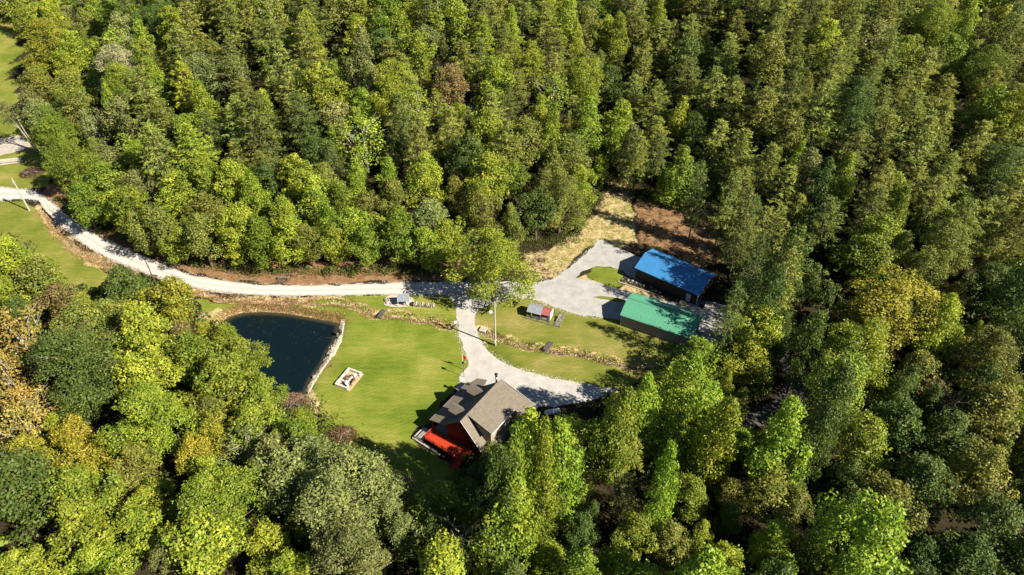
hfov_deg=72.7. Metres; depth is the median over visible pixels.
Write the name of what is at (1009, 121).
broadleaf tree
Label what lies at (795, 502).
broadleaf tree
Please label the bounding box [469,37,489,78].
pine tree
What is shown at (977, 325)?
narrow tree
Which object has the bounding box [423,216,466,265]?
broadleaf tree
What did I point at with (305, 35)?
pine tree
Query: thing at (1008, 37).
pine tree
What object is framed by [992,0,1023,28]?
pine tree
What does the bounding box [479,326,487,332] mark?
drain culvert
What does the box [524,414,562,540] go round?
narrow tree
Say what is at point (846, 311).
broadleaf tree
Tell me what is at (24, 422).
broadleaf tree
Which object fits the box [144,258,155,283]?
utility pole
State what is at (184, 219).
narrow tree
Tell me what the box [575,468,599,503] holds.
broadleaf tree
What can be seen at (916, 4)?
pine tree
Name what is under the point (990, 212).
pine tree
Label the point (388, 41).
pine tree
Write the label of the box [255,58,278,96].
pine tree
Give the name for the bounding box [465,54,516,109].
broadleaf tree
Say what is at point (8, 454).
broadleaf tree
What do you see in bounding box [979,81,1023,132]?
pine tree
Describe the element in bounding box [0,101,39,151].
leaning tree
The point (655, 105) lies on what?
pine tree
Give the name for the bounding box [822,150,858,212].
narrow tree
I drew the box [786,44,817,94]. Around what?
pine tree
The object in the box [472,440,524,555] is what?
broadleaf tree
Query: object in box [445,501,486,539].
broadleaf tree
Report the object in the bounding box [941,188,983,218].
broadleaf tree
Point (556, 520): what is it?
broadleaf tree
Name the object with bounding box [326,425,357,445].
brush pile
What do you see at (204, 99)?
narrow tree
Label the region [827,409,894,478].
broadleaf tree
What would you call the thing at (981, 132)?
pine tree
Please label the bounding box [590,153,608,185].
pine tree
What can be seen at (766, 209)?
pine tree
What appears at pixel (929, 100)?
broadleaf tree
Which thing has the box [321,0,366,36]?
broadleaf tree
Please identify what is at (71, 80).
broadleaf tree
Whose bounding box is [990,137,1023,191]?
pine tree
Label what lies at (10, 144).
rubble pad
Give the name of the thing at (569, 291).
gravel yard
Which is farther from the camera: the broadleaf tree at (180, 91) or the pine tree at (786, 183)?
the broadleaf tree at (180, 91)
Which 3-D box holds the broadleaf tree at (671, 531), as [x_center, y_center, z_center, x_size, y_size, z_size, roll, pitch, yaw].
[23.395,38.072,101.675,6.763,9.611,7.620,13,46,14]
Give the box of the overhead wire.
[148,259,493,301]
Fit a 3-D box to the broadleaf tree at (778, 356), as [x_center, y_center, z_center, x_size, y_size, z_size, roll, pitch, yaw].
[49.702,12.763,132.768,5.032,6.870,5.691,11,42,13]
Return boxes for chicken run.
[526,310,564,327]
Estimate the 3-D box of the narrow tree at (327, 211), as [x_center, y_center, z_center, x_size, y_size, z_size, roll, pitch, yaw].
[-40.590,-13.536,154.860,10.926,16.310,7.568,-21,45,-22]
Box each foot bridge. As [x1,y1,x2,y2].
[377,309,385,317]
[543,341,552,351]
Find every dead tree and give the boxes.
[438,512,510,566]
[930,392,972,415]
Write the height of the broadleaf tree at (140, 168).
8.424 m
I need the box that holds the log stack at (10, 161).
[0,157,23,165]
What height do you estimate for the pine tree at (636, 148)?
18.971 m
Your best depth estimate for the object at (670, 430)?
111.15 m
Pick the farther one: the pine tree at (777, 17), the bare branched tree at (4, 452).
the pine tree at (777, 17)
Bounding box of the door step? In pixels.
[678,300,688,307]
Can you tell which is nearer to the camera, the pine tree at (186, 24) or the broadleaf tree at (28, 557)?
the broadleaf tree at (28, 557)
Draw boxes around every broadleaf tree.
[0,234,41,284]
[0,238,28,274]
[0,276,37,319]
[0,295,41,340]
[0,398,49,448]
[0,444,76,544]
[0,449,32,516]
[0,544,65,574]
[1,432,70,482]
[8,253,78,313]
[11,258,68,310]
[17,15,83,74]
[17,67,60,109]
[18,320,125,427]
[22,98,61,136]
[23,1,56,36]
[27,106,89,168]
[28,0,71,29]
[30,0,62,11]
[32,281,82,323]
[36,33,68,63]
[37,256,60,274]
[38,462,126,532]
[39,278,74,315]
[40,565,67,574]
[41,138,100,197]
[44,411,66,450]
[44,490,117,561]
[45,295,113,359]
[46,68,90,102]
[46,412,117,473]
[49,50,83,87]
[53,29,100,79]
[53,85,92,122]
[57,5,88,33]
[57,24,80,36]
[57,83,102,135]
[60,0,86,12]
[61,538,141,574]
[65,182,115,230]
[69,292,100,322]
[72,7,100,47]
[72,159,131,213]
[76,439,123,479]
[77,0,112,22]
[82,36,104,55]
[86,69,105,98]
[88,57,106,86]
[91,13,119,35]
[91,143,128,172]
[92,295,129,329]
[92,380,205,465]
[93,0,127,34]
[93,42,140,95]
[94,174,118,190]
[97,188,136,227]
[97,297,158,347]
[98,328,142,376]
[99,95,148,143]
[100,491,166,562]
[101,60,143,116]
[103,183,157,239]
[103,263,152,309]
[104,567,129,574]
[106,10,144,66]
[110,297,175,381]
[110,440,161,496]
[111,348,186,421]
[115,168,160,208]
[117,419,147,442]
[119,138,153,171]
[120,164,149,191]
[123,202,182,256]
[127,476,183,522]
[131,0,181,36]
[131,274,197,333]
[133,119,186,192]
[138,141,176,170]
[144,101,179,143]
[147,539,183,574]
[153,170,199,222]
[155,502,249,574]
[156,5,197,54]
[156,227,193,265]
[160,281,193,310]
[161,496,186,533]
[164,328,224,386]
[166,0,201,20]
[169,112,210,149]
[171,76,197,109]
[172,157,234,202]
[172,460,275,561]
[174,431,215,475]
[179,0,226,29]
[179,52,225,105]
[180,386,212,415]
[181,192,226,239]
[181,453,229,497]
[182,211,225,266]
[188,347,270,426]
[188,394,236,438]
[194,322,217,351]
[199,39,229,81]
[199,410,240,461]
[204,366,234,400]
[206,321,245,356]
[211,157,254,211]
[215,200,260,262]
[216,52,259,99]
[216,107,248,139]
[216,222,252,267]
[226,338,273,382]
[226,390,288,462]
[243,214,279,269]
[244,432,305,492]
[246,517,294,574]
[247,371,290,416]
[247,444,321,517]
[251,158,290,201]
[257,545,316,574]
[266,416,326,458]
[268,214,313,268]
[269,195,300,237]
[275,153,321,204]
[280,25,304,64]
[281,430,339,501]
[282,510,317,543]
[287,223,324,266]
[290,439,410,552]
[291,406,317,431]
[294,58,325,104]
[294,61,350,128]
[298,133,333,177]
[306,162,346,204]
[306,498,393,574]
[314,98,360,147]
[318,221,353,263]
[320,58,349,98]
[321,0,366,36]
[325,179,358,222]
[332,206,380,254]
[332,441,376,506]
[342,85,376,136]
[343,12,370,56]
[345,224,383,266]
[353,189,384,228]
[365,27,406,66]
[368,57,418,127]
[368,469,418,524]
[369,0,408,40]
[371,218,413,265]
[376,177,410,215]
[379,508,426,562]
[395,30,437,86]
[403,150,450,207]
[403,226,450,273]
[405,479,467,532]
[407,198,453,247]
[410,505,455,552]
[411,23,440,68]
[412,528,476,574]
[420,129,440,158]
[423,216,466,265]
[426,0,476,55]
[432,62,469,104]
[437,102,467,134]
[441,227,542,306]
[442,132,486,185]
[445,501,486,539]
[452,481,483,522]
[459,189,504,241]
[462,150,514,209]
[464,107,510,157]
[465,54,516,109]
[465,450,501,485]
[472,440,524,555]
[476,440,496,467]
[487,158,531,202]
[491,53,513,84]
[498,68,530,109]
[498,115,546,172]
[510,516,541,548]
[514,186,560,238]
[523,532,570,574]
[527,168,591,233]
[532,103,548,147]
[535,502,568,537]
[548,137,591,193]
[549,411,590,479]
[555,0,579,28]
[560,510,602,557]
[561,56,603,114]
[565,5,604,50]
[567,164,598,212]
[569,49,601,85]
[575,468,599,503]
[591,0,611,26]
[592,14,620,54]
[594,64,627,113]
[609,509,660,560]
[613,556,665,574]
[630,401,655,435]
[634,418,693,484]
[647,516,696,573]
[648,357,695,418]
[663,0,686,19]
[667,32,708,89]
[669,471,709,525]
[672,334,736,381]
[672,375,730,422]
[675,157,704,189]
[687,424,720,458]
[690,539,744,574]
[694,81,712,108]
[713,477,752,517]
[714,500,744,536]
[719,337,772,386]
[721,424,757,462]
[722,303,784,359]
[731,193,763,226]
[737,263,787,347]
[740,447,794,523]
[745,32,789,90]
[749,347,776,379]
[757,223,813,315]
[762,342,786,370]
[763,108,806,164]
[773,479,816,523]
[774,308,796,337]
[776,270,807,310]
[782,308,834,393]
[782,400,842,486]
[791,525,832,574]
[795,262,839,307]
[802,349,870,423]
[803,358,858,461]
[804,487,913,574]
[805,16,850,73]
[814,315,893,411]
[820,75,881,154]
[824,455,864,495]
[825,298,857,330]
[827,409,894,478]
[827,480,870,531]
[836,233,898,298]
[840,47,875,87]
[846,259,954,362]
[847,214,908,272]
[850,17,897,65]
[851,468,930,542]
[857,547,901,574]
[864,396,928,456]
[871,169,910,214]
[880,34,929,82]
[881,269,913,299]
[882,450,960,525]
[886,530,950,574]
[888,349,942,397]
[891,296,913,335]
[892,454,953,500]
[896,33,924,71]
[900,216,974,287]
[903,128,953,170]
[909,279,939,317]
[909,406,982,467]
[911,292,964,345]
[912,0,962,52]
[916,95,950,132]
[917,32,971,87]
[932,528,1004,574]
[935,280,967,316]
[935,330,965,365]
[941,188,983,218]
[941,322,1023,395]
[945,434,1019,506]
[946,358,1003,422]
[950,485,1023,570]
[951,379,1023,449]
[952,82,1014,149]
[955,142,1023,207]
[958,43,1016,104]
[958,262,1014,309]
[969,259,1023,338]
[977,0,1008,15]
[979,89,1023,146]
[980,383,1023,437]
[984,3,1016,44]
[989,376,1023,401]
[993,305,1023,382]
[994,529,1023,574]
[1000,249,1023,287]
[1000,463,1023,490]
[1003,479,1023,511]
[1007,438,1023,473]
[1008,419,1023,454]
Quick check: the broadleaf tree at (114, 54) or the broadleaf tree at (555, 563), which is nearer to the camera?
the broadleaf tree at (555, 563)
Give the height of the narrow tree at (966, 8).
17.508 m
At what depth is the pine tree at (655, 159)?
177.65 m
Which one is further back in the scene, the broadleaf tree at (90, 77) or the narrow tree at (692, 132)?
the broadleaf tree at (90, 77)
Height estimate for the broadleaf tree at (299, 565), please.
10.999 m
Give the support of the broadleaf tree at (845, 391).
on the ground at (398, 396)
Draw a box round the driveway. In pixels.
[445,290,618,407]
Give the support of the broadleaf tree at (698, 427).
on the ground at (398, 396)
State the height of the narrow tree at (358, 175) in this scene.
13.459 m
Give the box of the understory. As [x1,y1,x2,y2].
[0,0,1023,574]
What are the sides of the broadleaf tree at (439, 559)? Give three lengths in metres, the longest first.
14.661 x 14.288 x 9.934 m
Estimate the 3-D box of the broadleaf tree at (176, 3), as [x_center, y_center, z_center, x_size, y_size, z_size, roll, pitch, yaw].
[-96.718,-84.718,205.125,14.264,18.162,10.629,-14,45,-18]
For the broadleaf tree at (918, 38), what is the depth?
188.36 m
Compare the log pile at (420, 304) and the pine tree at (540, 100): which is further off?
the pine tree at (540, 100)
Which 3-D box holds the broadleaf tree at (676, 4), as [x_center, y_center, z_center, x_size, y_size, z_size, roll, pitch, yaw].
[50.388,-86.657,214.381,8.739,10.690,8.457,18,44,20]
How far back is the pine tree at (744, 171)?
161.81 m
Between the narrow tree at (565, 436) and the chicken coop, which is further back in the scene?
the chicken coop
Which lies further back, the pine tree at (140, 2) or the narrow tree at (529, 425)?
the pine tree at (140, 2)
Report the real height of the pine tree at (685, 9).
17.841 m
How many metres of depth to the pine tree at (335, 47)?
182.76 m
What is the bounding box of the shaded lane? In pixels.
[610,329,811,429]
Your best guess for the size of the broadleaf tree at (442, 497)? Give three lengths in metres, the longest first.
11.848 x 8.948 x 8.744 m
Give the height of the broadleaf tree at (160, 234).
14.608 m
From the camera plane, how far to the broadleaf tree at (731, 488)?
106.81 m
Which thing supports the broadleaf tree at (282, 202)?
on the ground at (398, 396)
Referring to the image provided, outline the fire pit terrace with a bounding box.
[335,367,363,391]
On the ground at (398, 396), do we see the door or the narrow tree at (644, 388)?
the narrow tree at (644, 388)
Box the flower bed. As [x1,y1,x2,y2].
[618,275,663,296]
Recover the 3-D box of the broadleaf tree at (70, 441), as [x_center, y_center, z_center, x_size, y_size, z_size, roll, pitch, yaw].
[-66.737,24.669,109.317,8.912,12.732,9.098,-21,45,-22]
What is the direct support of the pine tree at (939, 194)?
on the ground at (398, 396)
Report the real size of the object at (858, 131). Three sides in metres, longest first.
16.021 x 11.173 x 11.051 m
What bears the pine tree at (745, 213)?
on the ground at (398, 396)
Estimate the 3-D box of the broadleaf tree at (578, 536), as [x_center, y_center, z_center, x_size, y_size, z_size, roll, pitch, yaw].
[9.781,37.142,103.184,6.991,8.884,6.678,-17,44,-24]
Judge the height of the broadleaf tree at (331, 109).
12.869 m
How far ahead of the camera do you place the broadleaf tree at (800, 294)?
141.01 m
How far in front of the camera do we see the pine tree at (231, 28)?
192.91 m
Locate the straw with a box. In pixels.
[521,177,637,276]
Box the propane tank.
[544,408,559,414]
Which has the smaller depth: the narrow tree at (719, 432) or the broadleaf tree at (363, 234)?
the narrow tree at (719, 432)
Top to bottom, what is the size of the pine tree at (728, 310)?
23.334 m
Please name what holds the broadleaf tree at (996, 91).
on the ground at (398, 396)
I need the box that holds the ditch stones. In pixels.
[41,211,649,372]
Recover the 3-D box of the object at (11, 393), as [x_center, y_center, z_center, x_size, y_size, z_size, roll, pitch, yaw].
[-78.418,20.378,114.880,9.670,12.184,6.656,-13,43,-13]
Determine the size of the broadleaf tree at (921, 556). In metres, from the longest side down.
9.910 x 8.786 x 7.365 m
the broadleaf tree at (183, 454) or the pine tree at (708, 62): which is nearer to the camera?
the broadleaf tree at (183, 454)
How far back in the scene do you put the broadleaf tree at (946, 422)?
112.47 m
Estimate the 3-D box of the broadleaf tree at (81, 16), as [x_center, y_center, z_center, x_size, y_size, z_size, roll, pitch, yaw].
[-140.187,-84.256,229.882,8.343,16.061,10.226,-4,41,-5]
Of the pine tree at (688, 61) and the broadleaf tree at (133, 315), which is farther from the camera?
the pine tree at (688, 61)
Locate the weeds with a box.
[53,164,740,485]
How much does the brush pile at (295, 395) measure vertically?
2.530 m
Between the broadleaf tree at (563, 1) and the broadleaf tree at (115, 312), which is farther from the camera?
the broadleaf tree at (563, 1)
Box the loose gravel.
[2,185,614,391]
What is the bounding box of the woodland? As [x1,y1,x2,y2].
[0,0,1023,574]
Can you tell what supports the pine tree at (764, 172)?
on the ground at (398, 396)
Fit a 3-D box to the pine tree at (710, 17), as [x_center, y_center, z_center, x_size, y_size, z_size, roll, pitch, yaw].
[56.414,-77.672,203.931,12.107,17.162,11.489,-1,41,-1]
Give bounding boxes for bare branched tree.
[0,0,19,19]
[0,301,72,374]
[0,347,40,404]
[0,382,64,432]
[0,443,10,477]
[15,89,40,119]
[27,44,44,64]
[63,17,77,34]
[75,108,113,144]
[87,136,104,159]
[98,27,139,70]
[167,319,195,343]
[215,417,267,472]
[238,466,268,505]
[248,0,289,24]
[326,114,386,171]
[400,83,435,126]
[411,0,426,13]
[411,0,451,24]
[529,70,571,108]
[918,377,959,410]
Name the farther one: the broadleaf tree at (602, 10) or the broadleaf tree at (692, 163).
the broadleaf tree at (602, 10)
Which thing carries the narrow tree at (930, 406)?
on the ground at (398, 396)
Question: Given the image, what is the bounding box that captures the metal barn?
[620,293,703,346]
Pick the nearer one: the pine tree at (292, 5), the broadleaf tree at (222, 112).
the broadleaf tree at (222, 112)
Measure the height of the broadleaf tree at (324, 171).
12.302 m
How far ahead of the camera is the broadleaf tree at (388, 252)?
152.65 m
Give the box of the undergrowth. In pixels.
[53,168,738,490]
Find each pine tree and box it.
[106,0,145,31]
[124,65,171,132]
[135,0,149,18]
[135,39,171,84]
[140,13,155,42]
[159,40,176,66]
[165,50,177,80]
[166,22,204,77]
[168,61,202,119]
[169,121,222,178]
[171,0,208,54]
[193,109,228,162]
[203,0,245,38]
[214,0,248,53]
[220,38,246,88]
[220,94,256,156]
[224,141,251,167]
[231,77,261,121]
[234,89,292,168]
[235,0,258,42]
[248,17,271,48]
[248,149,279,182]
[251,9,290,65]
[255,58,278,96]
[262,40,309,112]
[266,3,294,47]
[272,72,310,132]
[282,1,299,35]
[283,37,306,77]
[285,92,326,155]
[289,15,329,76]
[297,0,332,46]
[324,140,346,180]
[329,44,350,79]
[360,0,371,40]
[374,36,402,80]
[376,137,404,172]
[381,91,420,154]
[392,53,422,97]
[394,129,416,169]
[401,111,436,186]
[414,0,442,47]
[419,55,433,97]
[424,86,446,126]
[429,103,473,166]
[438,34,453,71]
[444,39,485,84]
[460,106,476,141]
[462,0,485,20]
[464,15,495,58]
[466,0,505,48]
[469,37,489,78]
[472,86,508,135]
[483,0,510,32]
[486,118,523,177]
[490,21,518,68]
[494,87,522,126]
[499,0,525,16]
[512,0,540,35]
[514,40,553,95]
[526,0,562,60]
[526,94,553,131]
[531,0,561,22]
[535,18,553,39]
[536,52,568,96]
[542,28,573,74]
[557,131,593,171]
[558,111,572,140]
[559,95,585,132]
[575,0,601,31]
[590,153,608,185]
[594,49,609,75]
[601,4,612,31]
[605,0,623,16]
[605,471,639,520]
[606,426,648,474]
[611,50,626,85]
[613,73,648,118]
[618,131,652,194]
[621,0,652,52]
[624,38,656,96]
[625,19,653,65]
[632,79,673,134]
[638,135,672,183]
[639,0,654,24]
[640,115,673,159]
[643,19,678,59]
[645,39,676,78]
[647,85,663,117]
[660,69,674,104]
[663,55,709,108]
[668,144,683,170]
[669,12,701,56]
[673,0,704,31]
[679,160,711,240]
[681,162,705,204]
[683,0,724,39]
[690,65,728,122]
[692,28,715,73]
[694,119,732,174]
[698,46,724,78]
[703,79,758,143]
[705,126,762,189]
[707,165,743,249]
[710,32,745,88]
[710,277,749,367]
[715,183,762,279]
[717,9,751,56]
[717,165,758,216]
[719,74,745,112]
[721,231,770,317]
[722,219,759,273]
[725,135,743,176]
[726,214,751,246]
[732,86,782,150]
[742,0,772,30]
[743,141,786,199]
[745,204,791,275]
[750,205,784,251]
[753,0,770,11]
[756,0,792,59]
[756,235,805,315]
[761,164,801,210]
[765,67,785,105]
[766,0,792,24]
[767,0,802,33]
[767,56,813,128]
[777,193,814,236]
[778,11,816,60]
[780,113,805,144]
[782,25,806,70]
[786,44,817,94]
[787,0,820,18]
[789,80,840,158]
[790,194,849,260]
[792,0,826,44]
[801,85,846,137]
[805,37,851,102]
[806,0,832,29]
[806,11,823,57]
[810,0,837,22]
[826,33,860,96]
[827,0,852,38]
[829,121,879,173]
[832,0,873,41]
[835,14,864,58]
[838,187,890,248]
[843,65,882,121]
[844,0,874,40]
[846,0,880,35]
[846,158,898,215]
[852,54,884,92]
[856,25,905,92]
[859,85,901,132]
[862,0,903,47]
[862,106,903,168]
[865,10,878,40]
[869,0,888,21]
[872,0,899,13]
[875,66,922,113]
[879,0,921,39]
[887,180,912,220]
[889,87,927,145]
[889,230,914,262]
[891,108,941,178]
[897,47,941,104]
[898,166,931,203]
[899,9,917,35]
[901,0,937,24]
[906,174,957,232]
[910,53,928,87]
[916,150,968,209]
[917,0,950,41]
[917,100,957,148]
[919,0,961,26]
[921,48,949,89]
[922,73,961,115]
[927,197,984,263]
[939,137,990,193]
[944,195,1012,257]
[950,38,984,85]
[953,0,964,13]
[954,120,995,173]
[962,63,1009,123]
[964,23,991,60]
[967,237,1007,274]
[978,171,1023,234]
[979,12,1023,73]
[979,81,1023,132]
[985,128,1011,167]
[985,199,1023,264]
[989,61,1017,91]
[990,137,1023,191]
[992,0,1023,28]
[994,27,1023,83]
[1003,133,1023,159]
[1007,70,1023,101]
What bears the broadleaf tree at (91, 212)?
on the ground at (398, 396)
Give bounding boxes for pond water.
[218,312,339,401]
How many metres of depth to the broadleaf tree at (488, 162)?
159.91 m
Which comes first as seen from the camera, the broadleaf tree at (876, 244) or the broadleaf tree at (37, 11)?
the broadleaf tree at (876, 244)
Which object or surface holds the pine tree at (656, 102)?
on the ground at (398, 396)
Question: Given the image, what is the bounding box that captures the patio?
[412,426,439,455]
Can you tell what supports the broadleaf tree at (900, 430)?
on the ground at (398, 396)
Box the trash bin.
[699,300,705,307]
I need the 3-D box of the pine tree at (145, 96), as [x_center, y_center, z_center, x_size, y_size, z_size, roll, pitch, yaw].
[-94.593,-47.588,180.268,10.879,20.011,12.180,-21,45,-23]
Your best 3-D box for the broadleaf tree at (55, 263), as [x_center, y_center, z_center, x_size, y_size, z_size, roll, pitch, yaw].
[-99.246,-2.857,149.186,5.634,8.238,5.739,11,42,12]
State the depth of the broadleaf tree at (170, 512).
102.37 m
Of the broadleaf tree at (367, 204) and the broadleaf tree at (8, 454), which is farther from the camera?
the broadleaf tree at (367, 204)
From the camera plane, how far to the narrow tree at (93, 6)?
232.74 m
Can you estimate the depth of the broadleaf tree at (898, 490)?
101.75 m
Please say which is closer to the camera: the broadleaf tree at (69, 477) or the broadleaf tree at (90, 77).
the broadleaf tree at (69, 477)
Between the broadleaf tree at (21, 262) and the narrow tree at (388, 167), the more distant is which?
the narrow tree at (388, 167)
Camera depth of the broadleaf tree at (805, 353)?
121.06 m
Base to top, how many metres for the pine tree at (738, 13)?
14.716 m
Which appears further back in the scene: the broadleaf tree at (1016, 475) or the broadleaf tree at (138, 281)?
the broadleaf tree at (138, 281)
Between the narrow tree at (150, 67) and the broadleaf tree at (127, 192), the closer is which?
the broadleaf tree at (127, 192)
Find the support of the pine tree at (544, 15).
on the ground at (398, 396)
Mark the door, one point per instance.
(688, 296)
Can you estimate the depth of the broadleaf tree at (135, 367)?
115.83 m
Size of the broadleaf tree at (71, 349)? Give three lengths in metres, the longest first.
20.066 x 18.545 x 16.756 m
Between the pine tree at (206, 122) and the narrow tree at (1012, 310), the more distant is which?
the pine tree at (206, 122)
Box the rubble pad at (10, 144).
[0,135,29,155]
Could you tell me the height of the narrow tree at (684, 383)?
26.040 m
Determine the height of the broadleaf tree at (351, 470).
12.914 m
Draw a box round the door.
[685,294,690,301]
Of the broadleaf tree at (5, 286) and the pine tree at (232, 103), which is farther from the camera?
the pine tree at (232, 103)
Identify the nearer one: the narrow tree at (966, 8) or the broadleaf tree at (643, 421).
the broadleaf tree at (643, 421)
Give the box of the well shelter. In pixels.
[397,294,409,306]
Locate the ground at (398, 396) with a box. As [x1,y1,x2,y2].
[0,0,1023,574]
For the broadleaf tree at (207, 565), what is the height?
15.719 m
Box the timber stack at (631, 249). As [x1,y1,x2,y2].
[622,246,642,253]
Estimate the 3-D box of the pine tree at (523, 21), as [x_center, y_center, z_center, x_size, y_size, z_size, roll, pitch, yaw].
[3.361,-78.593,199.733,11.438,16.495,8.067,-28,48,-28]
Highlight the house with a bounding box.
[424,373,534,471]
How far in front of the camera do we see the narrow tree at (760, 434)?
116.05 m
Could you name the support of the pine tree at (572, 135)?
on the ground at (398, 396)
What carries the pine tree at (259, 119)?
on the ground at (398, 396)
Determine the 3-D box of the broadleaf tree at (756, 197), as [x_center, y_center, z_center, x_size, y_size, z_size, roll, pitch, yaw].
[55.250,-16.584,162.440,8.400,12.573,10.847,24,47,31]
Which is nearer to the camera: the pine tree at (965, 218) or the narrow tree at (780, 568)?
the narrow tree at (780, 568)
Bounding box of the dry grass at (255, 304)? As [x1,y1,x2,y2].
[30,206,656,373]
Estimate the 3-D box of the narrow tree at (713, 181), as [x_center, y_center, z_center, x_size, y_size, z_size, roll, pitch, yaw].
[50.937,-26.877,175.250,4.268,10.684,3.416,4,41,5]
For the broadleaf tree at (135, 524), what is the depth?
96.06 m
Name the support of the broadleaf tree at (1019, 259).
on the ground at (398, 396)
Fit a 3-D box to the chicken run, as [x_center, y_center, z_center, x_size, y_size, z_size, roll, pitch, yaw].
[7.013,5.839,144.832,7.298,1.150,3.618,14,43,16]
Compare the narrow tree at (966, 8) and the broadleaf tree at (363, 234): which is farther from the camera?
the narrow tree at (966, 8)
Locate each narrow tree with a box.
[6,0,31,36]
[78,28,93,56]
[84,0,104,36]
[100,82,128,135]
[125,211,155,255]
[128,2,148,39]
[131,18,165,75]
[133,86,153,125]
[142,56,181,113]
[145,0,171,24]
[156,23,172,52]
[180,214,198,243]
[189,78,221,132]
[208,29,218,43]
[225,213,238,230]
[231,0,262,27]
[237,170,276,222]
[251,88,280,132]
[280,229,291,250]
[291,7,328,66]
[295,171,335,233]
[309,198,356,257]
[323,123,350,165]
[341,25,381,96]
[346,155,372,205]
[359,64,381,119]
[374,156,403,203]
[378,206,421,264]
[395,0,421,38]
[445,174,468,213]
[466,468,539,574]
[491,557,526,574]
[496,202,528,249]
[499,4,524,55]
[500,203,520,228]
[503,419,530,551]
[505,406,551,520]
[513,45,523,68]
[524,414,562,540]
[525,0,537,14]
[530,141,566,200]
[534,414,553,447]
[534,416,587,528]
[536,101,562,166]
[550,0,578,53]
[561,544,603,574]
[568,23,585,68]
[572,94,604,157]
[582,499,600,529]
[585,385,641,485]
[596,538,634,574]
[599,390,627,441]
[602,97,634,158]
[604,10,630,74]
[613,0,647,35]
[613,371,662,457]
[614,123,644,182]
[626,46,642,76]
[640,439,681,539]
[645,0,667,46]
[647,0,657,29]
[651,349,714,456]
[652,144,696,208]
[659,95,696,146]
[662,19,679,49]
[666,541,740,574]
[667,354,685,370]
[679,111,712,162]
[680,395,742,490]
[688,519,714,557]
[705,163,722,196]
[717,369,734,398]
[729,386,749,428]
[738,448,759,475]
[741,78,762,116]
[743,394,813,502]
[743,519,798,571]
[744,554,796,574]
[752,428,772,447]
[752,549,798,574]
[762,311,791,352]
[764,509,804,551]
[783,139,806,178]
[787,146,822,200]
[791,70,814,111]
[795,155,837,223]
[811,151,823,168]
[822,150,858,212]
[872,364,922,419]
[882,184,912,250]
[903,206,926,244]
[909,292,964,374]
[910,383,944,435]
[943,0,982,52]
[946,12,974,66]
[959,320,983,354]
[960,449,991,485]
[968,8,990,42]
[985,437,1014,477]
[991,2,1023,48]
[996,289,1023,325]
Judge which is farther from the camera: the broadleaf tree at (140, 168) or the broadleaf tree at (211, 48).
the broadleaf tree at (211, 48)
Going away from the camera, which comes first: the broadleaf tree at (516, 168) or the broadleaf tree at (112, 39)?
the broadleaf tree at (516, 168)
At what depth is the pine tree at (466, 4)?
198.66 m
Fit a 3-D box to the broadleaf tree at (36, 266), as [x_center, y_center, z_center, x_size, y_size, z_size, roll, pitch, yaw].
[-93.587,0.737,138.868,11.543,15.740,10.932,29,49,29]
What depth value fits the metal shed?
150.40 m
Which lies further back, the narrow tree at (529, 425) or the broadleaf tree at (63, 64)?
the broadleaf tree at (63, 64)
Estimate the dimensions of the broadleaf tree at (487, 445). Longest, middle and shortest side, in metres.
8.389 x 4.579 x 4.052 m
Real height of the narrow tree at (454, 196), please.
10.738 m
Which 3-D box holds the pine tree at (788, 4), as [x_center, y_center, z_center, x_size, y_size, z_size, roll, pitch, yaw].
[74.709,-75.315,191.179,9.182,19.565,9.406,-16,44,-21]
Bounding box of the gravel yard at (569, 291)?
[477,240,735,344]
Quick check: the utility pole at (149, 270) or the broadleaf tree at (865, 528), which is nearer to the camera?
the broadleaf tree at (865, 528)
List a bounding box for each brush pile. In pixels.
[18,167,44,177]
[273,391,310,415]
[275,273,291,282]
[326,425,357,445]
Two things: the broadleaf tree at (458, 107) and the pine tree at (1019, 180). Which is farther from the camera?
the broadleaf tree at (458, 107)
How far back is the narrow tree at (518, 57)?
193.39 m
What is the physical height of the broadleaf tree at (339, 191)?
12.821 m
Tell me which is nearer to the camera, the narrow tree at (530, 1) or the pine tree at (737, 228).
the pine tree at (737, 228)
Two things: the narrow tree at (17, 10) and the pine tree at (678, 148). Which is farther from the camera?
the narrow tree at (17, 10)
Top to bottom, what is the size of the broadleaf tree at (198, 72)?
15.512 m
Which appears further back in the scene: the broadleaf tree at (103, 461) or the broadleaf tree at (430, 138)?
the broadleaf tree at (430, 138)
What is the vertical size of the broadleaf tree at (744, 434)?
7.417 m
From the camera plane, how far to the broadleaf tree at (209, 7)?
199.72 m
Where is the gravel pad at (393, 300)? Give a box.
[384,295,413,306]
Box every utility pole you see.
[11,178,29,210]
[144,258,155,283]
[489,300,496,345]
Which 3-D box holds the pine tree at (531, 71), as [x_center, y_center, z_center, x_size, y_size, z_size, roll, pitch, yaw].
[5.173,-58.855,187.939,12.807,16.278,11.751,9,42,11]
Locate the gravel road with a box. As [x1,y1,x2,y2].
[0,186,497,296]
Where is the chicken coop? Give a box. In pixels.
[526,302,552,321]
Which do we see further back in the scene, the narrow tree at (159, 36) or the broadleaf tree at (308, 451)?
the narrow tree at (159, 36)
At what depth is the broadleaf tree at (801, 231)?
133.85 m
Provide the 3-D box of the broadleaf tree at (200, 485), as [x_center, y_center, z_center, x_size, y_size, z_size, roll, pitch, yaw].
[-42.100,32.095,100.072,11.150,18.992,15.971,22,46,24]
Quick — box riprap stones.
[306,319,344,392]
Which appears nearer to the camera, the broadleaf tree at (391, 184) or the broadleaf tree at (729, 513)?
the broadleaf tree at (729, 513)
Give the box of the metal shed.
[635,248,716,304]
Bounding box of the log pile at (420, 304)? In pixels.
[410,301,434,307]

